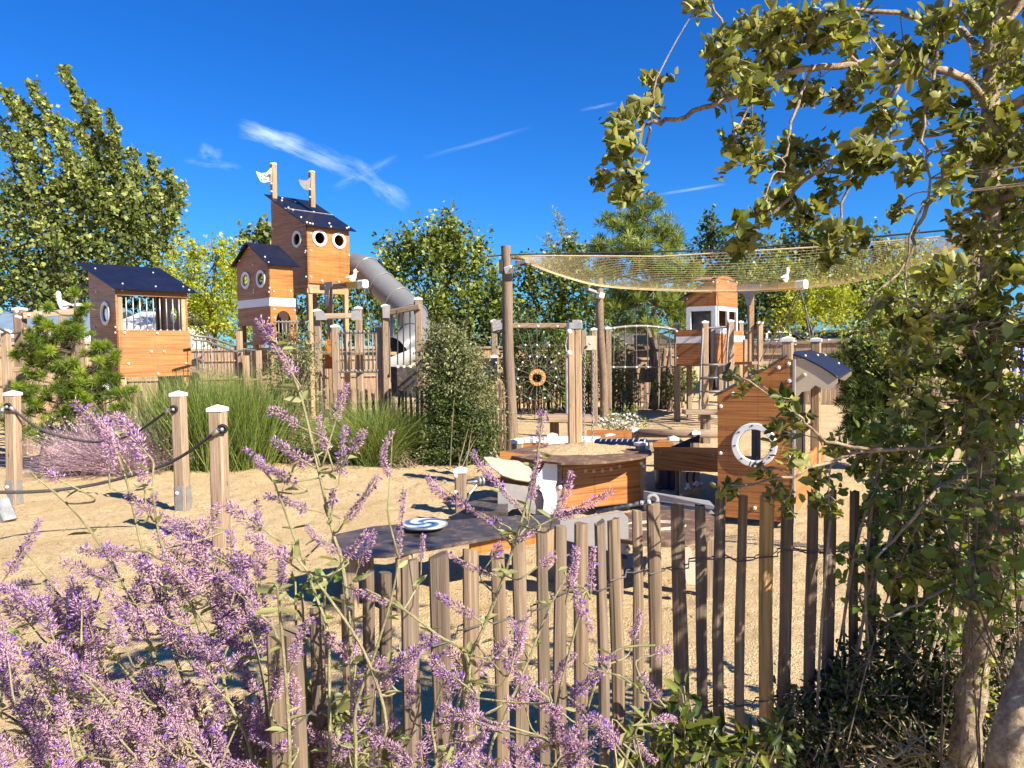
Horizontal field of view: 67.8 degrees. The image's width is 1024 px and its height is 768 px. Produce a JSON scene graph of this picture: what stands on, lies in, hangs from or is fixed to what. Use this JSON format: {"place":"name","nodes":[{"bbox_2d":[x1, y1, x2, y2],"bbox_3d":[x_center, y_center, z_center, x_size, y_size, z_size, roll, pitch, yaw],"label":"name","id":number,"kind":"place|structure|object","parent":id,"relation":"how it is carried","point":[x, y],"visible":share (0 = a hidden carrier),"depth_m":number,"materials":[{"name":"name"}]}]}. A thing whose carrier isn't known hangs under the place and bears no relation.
{"place":"outdoors","nodes":[
{"label":"outdoors","id":0,"kind":"place"},
{"bbox_2d":[190,331,262,406],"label":"ramp bridge","id":1,"kind":"structure","parent":0,"point":[243,362],"depth_m":14.15,"materials":[{"name":"wood"}]},
{"bbox_2d":[231,162,355,416],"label":"play tower","id":2,"kind":"structure","parent":0,"point":[306,252],"depth_m":18.52,"materials":[{"name":"brown wood"}]},
{"bbox_2d":[269,306,295,337],"bbox_3d":[-5.170,-1.392,17.197,0.030,0.724,0.650,2,4,43],"label":"door panel","id":3,"kind":"structure","parent":2,"relation":"in","point":[290,310],"depth_m":17.18,"materials":[{"name":"brown wood"}]},
{"bbox_2d":[0,342,1023,767],"bbox_3d":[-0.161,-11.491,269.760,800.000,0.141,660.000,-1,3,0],"label":"ground","id":4,"kind":"structure","parent":0,"point":[60,516],"depth_m":5.75,"materials":[{"name":"sand"}]},
{"bbox_2d":[0,480,16,522],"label":"slanted foot","id":5,"kind":"object","parent":4,"relation":"on","point":[7,513],"visible":0.77,"depth_m":7.48},
{"bbox_2d":[2,390,23,504],"bbox_3d":[-5.472,0.721,8.335,0.171,1.305,0.186,0,3,7],"label":"rope post","id":6,"kind":"object","parent":4,"relation":"on","point":[13,447],"visible":0.96,"depth_m":8.31,"materials":[{"name":"brown wood"}]},
{"bbox_2d":[0,303,87,454],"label":"bridge railing","id":7,"kind":"object","parent":4,"relation":"on","point":[21,315],"visible":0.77,"depth_m":12.30,"materials":[{"name":"wood"}]},
{"bbox_2d":[0,341,96,422],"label":"board fence","id":8,"kind":"object","parent":4,"relation":"on","point":[88,343],"visible":0.1,"depth_m":18.55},
{"bbox_2d":[0,309,134,397],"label":"holiday cabin","id":9,"kind":"object","parent":4,"relation":"on","point":[6,319],"visible":0.04,"depth_m":27.03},
{"bbox_2d":[0,285,143,472],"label":"young pine","id":10,"kind":"object","parent":4,"relation":"on","point":[66,389],"visible":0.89,"depth_m":10.55,"materials":[{"name":"green plant"}]},
{"bbox_2d":[0,518,179,767],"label":"sage plant","id":11,"kind":"object","parent":4,"relation":"on","point":[38,734],"visible":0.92,"depth_m":1.30,"materials":[{"name":"purple plant"}]},
{"bbox_2d":[0,64,190,313],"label":"poplar tree","id":12,"kind":"object","parent":4,"relation":"on","point":[111,201],"visible":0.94,"depth_m":28.13,"materials":[{"name":"green plant"}]},
{"bbox_2d":[0,408,205,484],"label":"lavender shrub","id":13,"kind":"object","parent":4,"relation":"on","point":[87,462],"visible":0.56,"depth_m":10.12,"materials":[{"name":"plant"}]},
{"bbox_2d":[0,262,219,314],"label":"dark tree","id":14,"kind":"object","parent":4,"relation":"on","point":[143,306],"visible":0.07,"depth_m":32.51,"materials":[{"name":"green plant"}]},
{"bbox_2d":[76,263,196,439],"bbox_3d":[-6.761,-0.566,13.844,1.437,3.272,1.530,2,4,43],"label":"cabin playhouse","id":15,"kind":"object","parent":4,"relation":"on","point":[165,345],"visible":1,"depth_m":13.52,"materials":[{"name":"wood"}]},
{"bbox_2d":[25,396,307,767],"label":"sage plant","id":16,"kind":"object","parent":4,"relation":"on","point":[88,620],"visible":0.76,"depth_m":1.29,"materials":[{"name":"purple plant"}]},
{"bbox_2d":[123,311,212,392],"bbox_3d":[-12.963,-1.165,28.939,2.153,3.171,4.760,-1,3,0],"label":"holiday cabin","id":17,"kind":"object","parent":4,"relation":"on","point":[143,322],"visible":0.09,"depth_m":27.77,"materials":[{"name":"white glass"}]},
{"bbox_2d":[169,391,191,510],"bbox_3d":[-3.417,0.717,7.833,0.148,1.301,0.187,0,3,7],"label":"rope post","id":18,"kind":"object","parent":4,"relation":"on","point":[181,468],"visible":0.96,"depth_m":7.81,"materials":[{"name":"brown wood"}]},
{"bbox_2d":[8,406,170,442],"bbox_3d":[-4.399,0.447,8.195,2.041,0.449,0.461,0,3,15],"label":"barrier rope","id":19,"kind":"object","parent":18,"relation":"attached to","point":[12,409],"visible":0.78,"depth_m":8.35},
{"bbox_2d":[62,362,325,473],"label":"ornamental grass","id":20,"kind":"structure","parent":4,"relation":"on","point":[250,422],"depth_m":10.46,"materials":[{"name":"plant"}]},
{"bbox_2d":[152,232,260,369],"bbox_3d":[-10.248,-2.345,25.891,4.162,5.766,2.222,-1,3,0],"label":"yellow tree","id":21,"kind":"object","parent":4,"relation":"on","point":[215,323],"visible":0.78,"depth_m":25.61,"materials":[{"name":"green plant"}]},
{"bbox_2d":[206,404,230,547],"bbox_3d":[-2.437,0.797,6.382,0.180,1.254,0.177,0,3,7],"label":"rope post","id":22,"kind":"object","parent":4,"relation":"on","point":[219,464],"visible":0.98,"depth_m":6.35,"materials":[{"name":"brown wood"}]},
{"bbox_2d":[0,428,219,493],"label":"barrier rope","id":23,"kind":"object","parent":22,"relation":"attached to","point":[215,432],"visible":0.87,"depth_m":6.50,"materials":[{"name":"fabric"}]},
{"bbox_2d":[141,497,316,767],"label":"sage plant","id":24,"kind":"object","parent":4,"relation":"on","point":[243,591],"visible":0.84,"depth_m":1.30,"materials":[{"name":"purple plant"}]},
{"bbox_2d":[215,213,271,350],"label":"poplar tree","id":25,"kind":"object","parent":4,"relation":"on","point":[262,234],"visible":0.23,"depth_m":29.59,"materials":[{"name":"green plant"}]},
{"bbox_2d":[126,346,383,414],"bbox_3d":[-6.816,-0.128,20.792,6.826,1.722,0.177,-1,3,-13],"label":"board fence","id":26,"kind":"object","parent":4,"relation":"on","point":[370,382],"visible":0.23,"depth_m":20.67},
{"bbox_2d":[104,388,429,454],"bbox_3d":[-3.937,0.630,12.017,5.389,1.084,0.179,-1,3,5],"label":"paling fence","id":27,"kind":"object","parent":4,"relation":"on","point":[400,392],"visible":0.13,"depth_m":11.86,"materials":[{"name":"wood"}]},
{"bbox_2d":[256,322,333,463],"bbox_3d":[-3.189,0.099,11.240,1.161,2.106,0.899,-1,3,0],"label":"airy shrub","id":28,"kind":"object","parent":4,"relation":"on","point":[297,376],"visible":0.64,"depth_m":11.15,"materials":[{"name":"green plant"}]},
{"bbox_2d":[268,410,322,463],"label":"dark shrub","id":29,"kind":"object","parent":4,"relation":"on","point":[297,447],"visible":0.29,"depth_m":10.98,"materials":[{"name":"green plant"}]},
{"bbox_2d":[198,680,412,767],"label":"leafy weed","id":30,"kind":"object","parent":4,"relation":"on","point":[342,707],"visible":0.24,"depth_m":1.44,"materials":[{"name":"green plant"}]},
{"bbox_2d":[273,566,346,767],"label":"leafy weed","id":31,"kind":"object","parent":4,"relation":"on","point":[337,577],"visible":0.36,"depth_m":1.41,"materials":[{"name":"green plant"}]},
{"bbox_2d":[250,283,406,349],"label":"green tree","id":32,"kind":"object","parent":4,"relation":"on","point":[376,312],"visible":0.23,"depth_m":24.68,"materials":[{"name":"green plant"}]},
{"bbox_2d":[223,315,439,767],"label":"sage plant","id":33,"kind":"object","parent":4,"relation":"on","point":[348,743],"visible":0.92,"depth_m":1.32,"materials":[{"name":"purple plant"}]},
{"bbox_2d":[274,306,396,420],"bbox_3d":[-3.564,-0.296,15.236,2.894,2.508,1.692,0,3,24],"label":"platform railing","id":34,"kind":"object","parent":4,"relation":"on","point":[332,358],"visible":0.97,"depth_m":14.28,"materials":[{"name":"wood"}]},
{"bbox_2d":[319,269,374,422],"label":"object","id":35,"kind":"object","parent":4,"relation":"on","point":[328,288],"visible":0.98,"depth_m":16.56,"materials":[{"name":"wood"}]},
{"bbox_2d":[256,391,505,468],"bbox_3d":[-1.869,0.580,11.471,3.703,1.084,3.915,-1,3,0],"label":"broom shrub","id":36,"kind":"object","parent":4,"relation":"on","point":[380,426],"visible":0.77,"depth_m":10.74,"materials":[{"name":"plant"}]},
{"bbox_2d":[349,253,429,412],"bbox_3d":[-2.980,-1.280,18.532,1.527,4.135,3.671,-2,3,-26],"label":"tube slide","id":37,"kind":"object","parent":4,"relation":"on","point":[386,287],"visible":0.59,"depth_m":18.35,"materials":[{"name":"metal"}]},
{"bbox_2d":[381,297,423,420],"bbox_3d":[-2.014,-0.308,14.196,0.777,2.589,0.670,-1,3,0],"label":"rope ladder frame","id":38,"kind":"object","parent":4,"relation":"on","point":[396,378],"visible":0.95,"depth_m":14.11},
{"bbox_2d":[376,442,438,469],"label":"shrub","id":39,"kind":"object","parent":4,"relation":"on","point":[406,464],"visible":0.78,"depth_m":10.59,"materials":[{"name":"green plant"}]},
{"bbox_2d":[367,198,501,380],"bbox_3d":[-2.804,-3.082,26.870,5.518,6.938,3.837,0,3,20],"label":"broad tree","id":40,"kind":"object","parent":4,"relation":"on","point":[444,251],"visible":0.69,"depth_m":26.46,"materials":[{"name":"green plant"}]},
{"bbox_2d":[331,514,564,612],"bbox_3d":[-0.404,1.200,5.287,1.714,0.400,0.751,-2,3,-31],"label":"balance table","id":41,"kind":"object","parent":4,"relation":"on","point":[481,536],"visible":0.45,"depth_m":5.08,"materials":[{"name":"grey wood"}]},
{"bbox_2d":[402,518,447,530],"bbox_3d":[-0.604,0.981,5.262,0.321,0.046,0.321,-1,3,0],"label":"spinning disc","id":42,"kind":"object","parent":41,"relation":"on","point":[423,524],"visible":0.91,"depth_m":5.21,"materials":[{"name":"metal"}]},
{"bbox_2d":[408,371,507,466],"bbox_3d":[-0.764,0.571,10.835,1.276,1.590,1.120,-3,4,-38],"label":"glossy shrub","id":43,"kind":"object","parent":4,"relation":"on","point":[442,453],"visible":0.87,"depth_m":10.70,"materials":[{"name":"green plant"}]},
{"bbox_2d":[407,312,510,469],"bbox_3d":[-0.807,0.035,11.037,1.447,2.188,1.295,2,4,44],"label":"grey shrub","id":44,"kind":"object","parent":4,"relation":"on","point":[443,357],"visible":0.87,"depth_m":10.84,"materials":[{"name":"green plant"}]},
{"bbox_2d":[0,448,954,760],"bbox_3d":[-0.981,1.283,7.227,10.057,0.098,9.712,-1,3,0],"label":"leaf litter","id":45,"kind":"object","parent":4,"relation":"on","point":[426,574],"visible":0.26,"depth_m":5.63,"materials":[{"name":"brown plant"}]},
{"bbox_2d":[423,264,531,361],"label":"leafy tree","id":46,"kind":"object","parent":4,"relation":"on","point":[491,299],"visible":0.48,"depth_m":24.59,"materials":[{"name":"green plant"}]},
{"bbox_2d":[453,466,507,516],"bbox_3d":[-0.308,1.061,7.359,0.540,0.473,0.955,-1,3,0],"label":"bobbin post","id":47,"kind":"object","parent":4,"relation":"on","point":[491,506],"visible":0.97,"depth_m":7.51,"materials":[{"name":"wood"}]},
{"bbox_2d":[365,409,613,767],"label":"sage plant","id":48,"kind":"object","parent":4,"relation":"on","point":[452,752],"visible":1,"depth_m":1.30,"materials":[{"name":"purple plant"}]},
{"bbox_2d":[483,355,498,428],"bbox_3d":[-0.366,0.254,13.174,0.260,1.521,0.229,-1,3,0],"label":"play station","id":49,"kind":"object","parent":4,"relation":"on","point":[494,360],"visible":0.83,"depth_m":13.07,"materials":[{"name":"brown wood"}]},
{"bbox_2d":[485,383,505,448],"bbox_3d":[-0.209,0.538,12.350,0.521,1.133,0.039,0,3,24],"label":"paling fence","id":50,"kind":"object","parent":4,"relation":"on","point":[500,405],"visible":0.16,"depth_m":12.32,"materials":[{"name":"wood"}]},
{"bbox_2d":[501,245,517,449],"bbox_3d":[-0.036,-0.499,11.993,0.230,3.332,0.208,-1,3,0],"label":"net pole","id":51,"kind":"object","parent":4,"relation":"on","point":[507,334],"visible":0.88,"depth_m":11.91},
{"bbox_2d":[488,229,948,264],"bbox_3d":[2.785,-1.947,10.954,6.519,0.153,1.225,1,3,27],"label":"net cable","id":52,"kind":"object","parent":51,"relation":"attached to","point":[703,250],"visible":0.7,"depth_m":10.89,"materials":[{"name":"fabric"}]},
{"bbox_2d":[497,306,565,413],"bbox_3d":[0.551,-0.595,18.640,2.232,2.667,1.386,-1,3,0],"label":"bush","id":53,"kind":"object","parent":4,"relation":"on","point":[528,368],"visible":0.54,"depth_m":18.44,"materials":[{"name":"green plant"}]},
{"bbox_2d":[491,319,582,435],"bbox_3d":[0.438,-0.091,13.536,1.614,2.152,0.473,-1,3,0],"label":"spider net","id":54,"kind":"object","parent":4,"relation":"on","point":[496,325],"visible":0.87,"depth_m":13.49,"materials":[{"name":"fabric"}]},
{"bbox_2d":[533,206,583,342],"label":"willow tree","id":55,"kind":"object","parent":4,"relation":"on","point":[560,232],"visible":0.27,"depth_m":28.68,"materials":[{"name":"green plant"}]},
{"bbox_2d":[495,232,635,381],"bbox_3d":[1.805,-2.413,25.988,4.897,5.559,2.655,-1,3,0],"label":"broad tree","id":56,"kind":"object","parent":4,"relation":"on","point":[558,306],"visible":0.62,"depth_m":25.57,"materials":[{"name":"green plant"}]},
{"bbox_2d":[484,441,651,514],"bbox_3d":[0.433,0.943,7.590,1.901,0.665,1.344,-3,3,-33],"label":"play table","id":57,"kind":"object","parent":4,"relation":"on","point":[623,475],"visible":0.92,"depth_m":7.38,"materials":[{"name":"wood"}]},
{"bbox_2d":[531,441,634,454],"bbox_3d":[0.731,0.641,7.876,0.989,0.085,0.899,1,3,26],"label":"sand heap","id":58,"kind":"object","parent":57,"relation":"on","point":[584,448],"visible":0.98,"depth_m":7.74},
{"bbox_2d":[546,414,594,435],"bbox_3d":[0.934,0.776,12.253,0.719,0.530,0.800,-1,3,0],"label":"plank bench","id":59,"kind":"object","parent":4,"relation":"on","point":[554,420],"visible":0.4,"depth_m":12.17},
{"bbox_2d":[460,344,684,403],"bbox_3d":[1.725,-0.288,22.038,6.546,1.681,0.170,-1,3,0],"label":"board fence","id":60,"kind":"object","parent":4,"relation":"on","point":[487,351],"visible":0.12,"depth_m":21.98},
{"bbox_2d":[531,320,616,413],"bbox_3d":[1.532,-0.363,18.604,2.303,2.408,1.423,-1,3,0],"label":"bush","id":61,"kind":"object","parent":4,"relation":"on","point":[587,359],"visible":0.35,"depth_m":18.49,"materials":[{"name":"green plant"}]},
{"bbox_2d":[565,323,595,442],"bbox_3d":[0.747,0.279,8.420,0.206,1.902,0.563,1,3,30],"label":"chain post","id":62,"kind":"object","parent":4,"relation":"on","point":[578,341],"visible":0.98,"depth_m":8.25,"materials":[{"name":"wood"}]},
{"bbox_2d":[500,544,679,767],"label":"sage plant","id":63,"kind":"object","parent":4,"relation":"on","point":[573,759],"visible":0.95,"depth_m":1.36,"materials":[{"name":"purple plant"}]},
{"bbox_2d":[515,366,682,410],"bbox_3d":[2.238,0.132,19.682,4.478,1.160,0.042,-1,3,-4],"label":"paling fence","id":64,"kind":"object","parent":4,"relation":"on","point":[645,405],"visible":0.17,"depth_m":19.68,"materials":[{"name":"wood"}]},
{"bbox_2d":[595,278,607,423],"bbox_3d":[1.897,-0.632,15.993,0.269,3.157,0.208,-1,3,0],"label":"net pole","id":65,"kind":"object","parent":4,"relation":"on","point":[601,347],"visible":0.83,"depth_m":15.91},
{"bbox_2d":[513,234,966,292],"bbox_3d":[3.861,-1.935,13.194,6.784,0.449,6.009,1,3,30],"label":"shade net","id":66,"kind":"object","parent":65,"relation":"attached to","point":[541,266],"visible":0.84,"depth_m":12.05,"materials":[{"name":"fabric"}]},
{"bbox_2d":[511,427,717,496],"bbox_3d":[1.255,0.881,9.192,2.416,0.610,2.542,0,3,15],"label":"boat sandbox","id":67,"kind":"object","parent":4,"relation":"on","point":[675,461],"visible":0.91,"depth_m":8.56,"materials":[{"name":"wood"}]},
{"bbox_2d":[590,334,652,412],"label":"bush","id":68,"kind":"object","parent":4,"relation":"on","point":[622,389],"visible":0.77,"depth_m":18.52,"materials":[{"name":"green plant"}]},
{"bbox_2d":[597,402,649,429],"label":"white flower shrub","id":69,"kind":"object","parent":4,"relation":"on","point":[619,423],"visible":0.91,"depth_m":12.98,"materials":[{"name":"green plant"}]},
{"bbox_2d":[586,324,673,370],"bbox_3d":[4.086,-1.104,29.834,3.415,2.486,6.300,-1,3,0],"label":"holiday cabin","id":70,"kind":"object","parent":4,"relation":"on","point":[641,339],"visible":0.13,"depth_m":26.93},
{"bbox_2d":[590,325,676,425],"bbox_3d":[2.513,-0.208,16.084,2.069,2.081,0.410,-2,3,-23],"label":"arched rope frame","id":71,"kind":"object","parent":4,"relation":"on","point":[608,357],"visible":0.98,"depth_m":15.96,"materials":[{"name":"wood"}]},
{"bbox_2d":[560,491,714,601],"bbox_3d":[1.060,1.051,5.945,1.019,0.593,2.499,0,3,15],"label":"sand table","id":72,"kind":"object","parent":4,"relation":"on","point":[626,525],"visible":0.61,"depth_m":4.91,"materials":[{"name":"metal"}]},
{"bbox_2d":[259,480,1023,767],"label":"paling fence","id":73,"kind":"object","parent":4,"relation":"on","point":[439,582],"visible":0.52,"depth_m":2.11,"materials":[{"name":"wood"}]},
{"bbox_2d":[583,191,708,365],"bbox_3d":[3.768,-2.435,21.387,3.585,5.986,2.130,-1,3,0],"label":"pine tree","id":74,"kind":"object","parent":4,"relation":"on","point":[617,302],"visible":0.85,"depth_m":21.22,"materials":[{"name":"green plant"}]},
{"bbox_2d":[626,344,665,410],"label":"wooden gate","id":75,"kind":"structure","parent":4,"relation":"on","point":[642,357],"depth_m":19.27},
{"bbox_2d":[643,324,671,409],"bbox_3d":[3.605,-0.425,18.907,0.745,2.132,0.194,-1,3,0],"label":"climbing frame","id":76,"kind":"object","parent":4,"relation":"on","point":[653,393],"visible":0.77,"depth_m":18.86,"materials":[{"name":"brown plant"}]},
{"bbox_2d":[651,365,698,412],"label":"bush","id":77,"kind":"object","parent":4,"relation":"on","point":[670,393],"visible":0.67,"depth_m":18.52,"materials":[{"name":"green plant"}]},
{"bbox_2d":[682,409,717,443],"bbox_3d":[3.117,0.708,12.552,0.578,0.576,0.300,-1,3,0],"label":"log bench","id":78,"kind":"object","parent":4,"relation":"on","point":[705,418],"visible":0.81,"depth_m":12.47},
{"bbox_2d":[674,276,744,421],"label":"wheelhouse tower","id":79,"kind":"structure","parent":4,"relation":"on","point":[712,334],"depth_m":16.28,"materials":[{"name":"wood"}]},
{"bbox_2d":[686,306,716,329],"bbox_3d":[4.086,-1.420,16.449,0.655,0.508,0.050,1,3,33],"label":"window frame","id":80,"kind":"structure","parent":79,"relation":"in","point":[713,309],"depth_m":16.41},
{"bbox_2d":[717,306,737,330],"bbox_3d":[4.790,-1.355,16.972,0.050,0.708,1.437,1,3,33],"label":"window frame","id":81,"kind":"structure","parent":79,"relation":"in","point":[719,308],"depth_m":16.98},
{"bbox_2d":[615,667,804,767],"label":"leafy weed","id":82,"kind":"object","parent":4,"relation":"on","point":[696,732],"visible":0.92,"depth_m":2.04,"materials":[{"name":"green plant"}]},
{"bbox_2d":[656,254,778,390],"bbox_3d":[6.874,-2.072,25.497,4.608,4.793,2.381,-1,3,0],"label":"green tree","id":83,"kind":"object","parent":4,"relation":"on","point":[712,371],"visible":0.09,"depth_m":25.19,"materials":[{"name":"green plant"}]},
{"bbox_2d":[681,204,766,388],"bbox_3d":[7.700,-3.180,27.927,3.203,6.731,2.293,-1,3,0],"label":"poplar tree","id":84,"kind":"object","parent":4,"relation":"on","point":[709,236],"visible":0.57,"depth_m":27.54,"materials":[{"name":"green plant"}]},
{"bbox_2d":[709,326,795,387],"bbox_3d":[8.610,-1.013,28.460,1.904,2.313,5.760,-1,3,0],"label":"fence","id":85,"kind":"object","parent":4,"relation":"on","point":[776,339],"visible":0.11,"depth_m":25.93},
{"bbox_2d":[735,321,771,377],"bbox_3d":[4.958,-0.244,15.834,0.500,2.108,0.811,-2,3,-22],"label":"platform railing","id":86,"kind":"object","parent":4,"relation":"on","point":[759,331],"visible":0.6,"depth_m":15.47,"materials":[{"name":"wood"}]},
{"bbox_2d":[718,232,789,319],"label":"poplar tree","id":87,"kind":"object","parent":4,"relation":"on","point":[767,237],"visible":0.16,"depth_m":28.66,"materials":[{"name":"green plant"}]},
{"bbox_2d":[738,272,805,348],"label":"dark tree","id":88,"kind":"object","parent":4,"relation":"on","point":[763,309],"visible":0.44,"depth_m":24.20,"materials":[{"name":"green plant"}]},
{"bbox_2d":[737,267,813,375],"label":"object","id":89,"kind":"object","parent":4,"relation":"on","point":[749,297],"visible":0.81,"depth_m":15.40,"materials":[{"name":"wood"}]},
{"bbox_2d":[713,336,851,522],"bbox_3d":[2.946,0.451,8.018,1.104,1.887,2.778,1,3,26],"label":"playhouse","id":90,"kind":"object","parent":4,"relation":"on","point":[754,409],"visible":0.73,"depth_m":6.91,"materials":[{"name":"wood"}]},
{"bbox_2d":[731,423,776,466],"bbox_3d":[2.182,0.552,6.872,0.399,0.399,0.032,1,3,27],"label":"ring window","id":91,"kind":"structure","parent":90,"relation":"in","point":[750,426],"depth_m":6.89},
{"bbox_2d":[753,198,852,338],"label":"poplar tree","id":92,"kind":"object","parent":4,"relation":"on","point":[805,236],"visible":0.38,"depth_m":29.48,"materials":[{"name":"green plant"}]},
{"bbox_2d":[588,0,1023,767],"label":"oak tree","id":93,"kind":"object","parent":4,"relation":"on","point":[992,150],"visible":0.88,"depth_m":2.03,"materials":[{"name":"green plant"}]},
{"bbox_2d":[747,245,865,339],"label":"green tree","id":94,"kind":"object","parent":4,"relation":"on","point":[812,267],"visible":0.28,"depth_m":26.64,"materials":[{"name":"green plant"}]},
{"bbox_2d":[756,265,867,394],"bbox_3d":[9.321,-1.751,23.989,3.255,4.223,1.997,-1,3,0],"label":"yellow tree","id":95,"kind":"object","parent":4,"relation":"on","point":[815,304],"visible":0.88,"depth_m":23.76,"materials":[{"name":"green plant"}]},
{"bbox_2d":[792,330,867,352],"bbox_3d":[11.639,-0.979,28.965,2.337,2.112,4.760,-1,3,0],"label":"holiday cabin","id":96,"kind":"object","parent":4,"relation":"on","point":[827,336],"visible":0.14,"depth_m":26.93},
{"bbox_2d":[734,340,962,406],"bbox_3d":[8.685,-0.296,20.043,5.732,1.698,0.180,0,3,21],"label":"board fence","id":97,"kind":"object","parent":4,"relation":"on","point":[827,396],"visible":0.08,"depth_m":20.20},
{"bbox_2d":[824,334,940,467],"bbox_3d":[4.684,0.231,9.624,1.561,1.773,0.769,-1,3,0],"label":"leafy shrub","id":98,"kind":"object","parent":4,"relation":"on","point":[856,398],"visible":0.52,"depth_m":9.53,"materials":[{"name":"green plant"}]},
{"bbox_2d":[813,220,963,333],"bbox_3d":[14.141,-2.987,27.994,6.168,6.163,2.945,-1,3,0],"label":"poplar tree","id":99,"kind":"object","parent":4,"relation":"on","point":[885,228],"visible":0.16,"depth_m":27.67,"materials":[{"name":"green plant"}]},
{"bbox_2d":[814,250,964,339],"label":"green tree","id":100,"kind":"object","parent":4,"relation":"on","point":[863,295],"visible":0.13,"depth_m":25.68,"materials":[{"name":"green plant"}]},
{"bbox_2d":[772,591,1023,767],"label":"dark hedge","id":101,"kind":"object","parent":4,"relation":"on","point":[840,693],"visible":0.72,"depth_m":2.31,"materials":[{"name":"green plant"}]},
{"bbox_2d":[834,702,971,767],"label":"leafy plant","id":102,"kind":"object","parent":4,"relation":"on","point":[883,762],"visible":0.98,"depth_m":2.10,"materials":[{"name":"green plant"}]},
{"bbox_2d":[814,217,1012,549],"bbox_3d":[2.745,0.102,5.240,1.256,2.517,1.035,-2,3,-30],"label":"fine shrub","id":103,"kind":"object","parent":4,"relation":"on","point":[897,294],"visible":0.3,"depth_m":5.20,"materials":[{"name":"green plant"}]},
{"bbox_2d":[814,400,1023,767],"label":"bramble bush","id":104,"kind":"object","parent":4,"relation":"on","point":[889,500],"visible":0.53,"depth_m":2.35,"materials":[{"name":"green plant"}]},
{"bbox_2d":[842,309,1023,767],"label":"tree","id":105,"kind":"object","parent":4,"relation":"on","point":[1002,481],"visible":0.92,"depth_m":1.99,"materials":[{"name":"green plant"}]},
{"bbox_2d":[961,217,979,478],"bbox_3d":[5.424,-0.359,9.000,0.207,3.192,0.208,-1,3,0],"label":"net pole","id":106,"kind":"object","parent":4,"relation":"on","point":[963,416],"visible":0.07,"depth_m":8.92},
{"bbox_2d":[984,636,1023,767],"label":"leaning trunk","id":107,"kind":"object","parent":4,"relation":"on","point":[1005,745],"visible":1,"depth_m":1.78,"materials":[{"name":"plant"}]},
{"bbox_2d":[0,0,1023,352],"label":"sky","id":108,"kind":"structure","parent":0,"point":[397,109],"materials":[{"name":"blue"}]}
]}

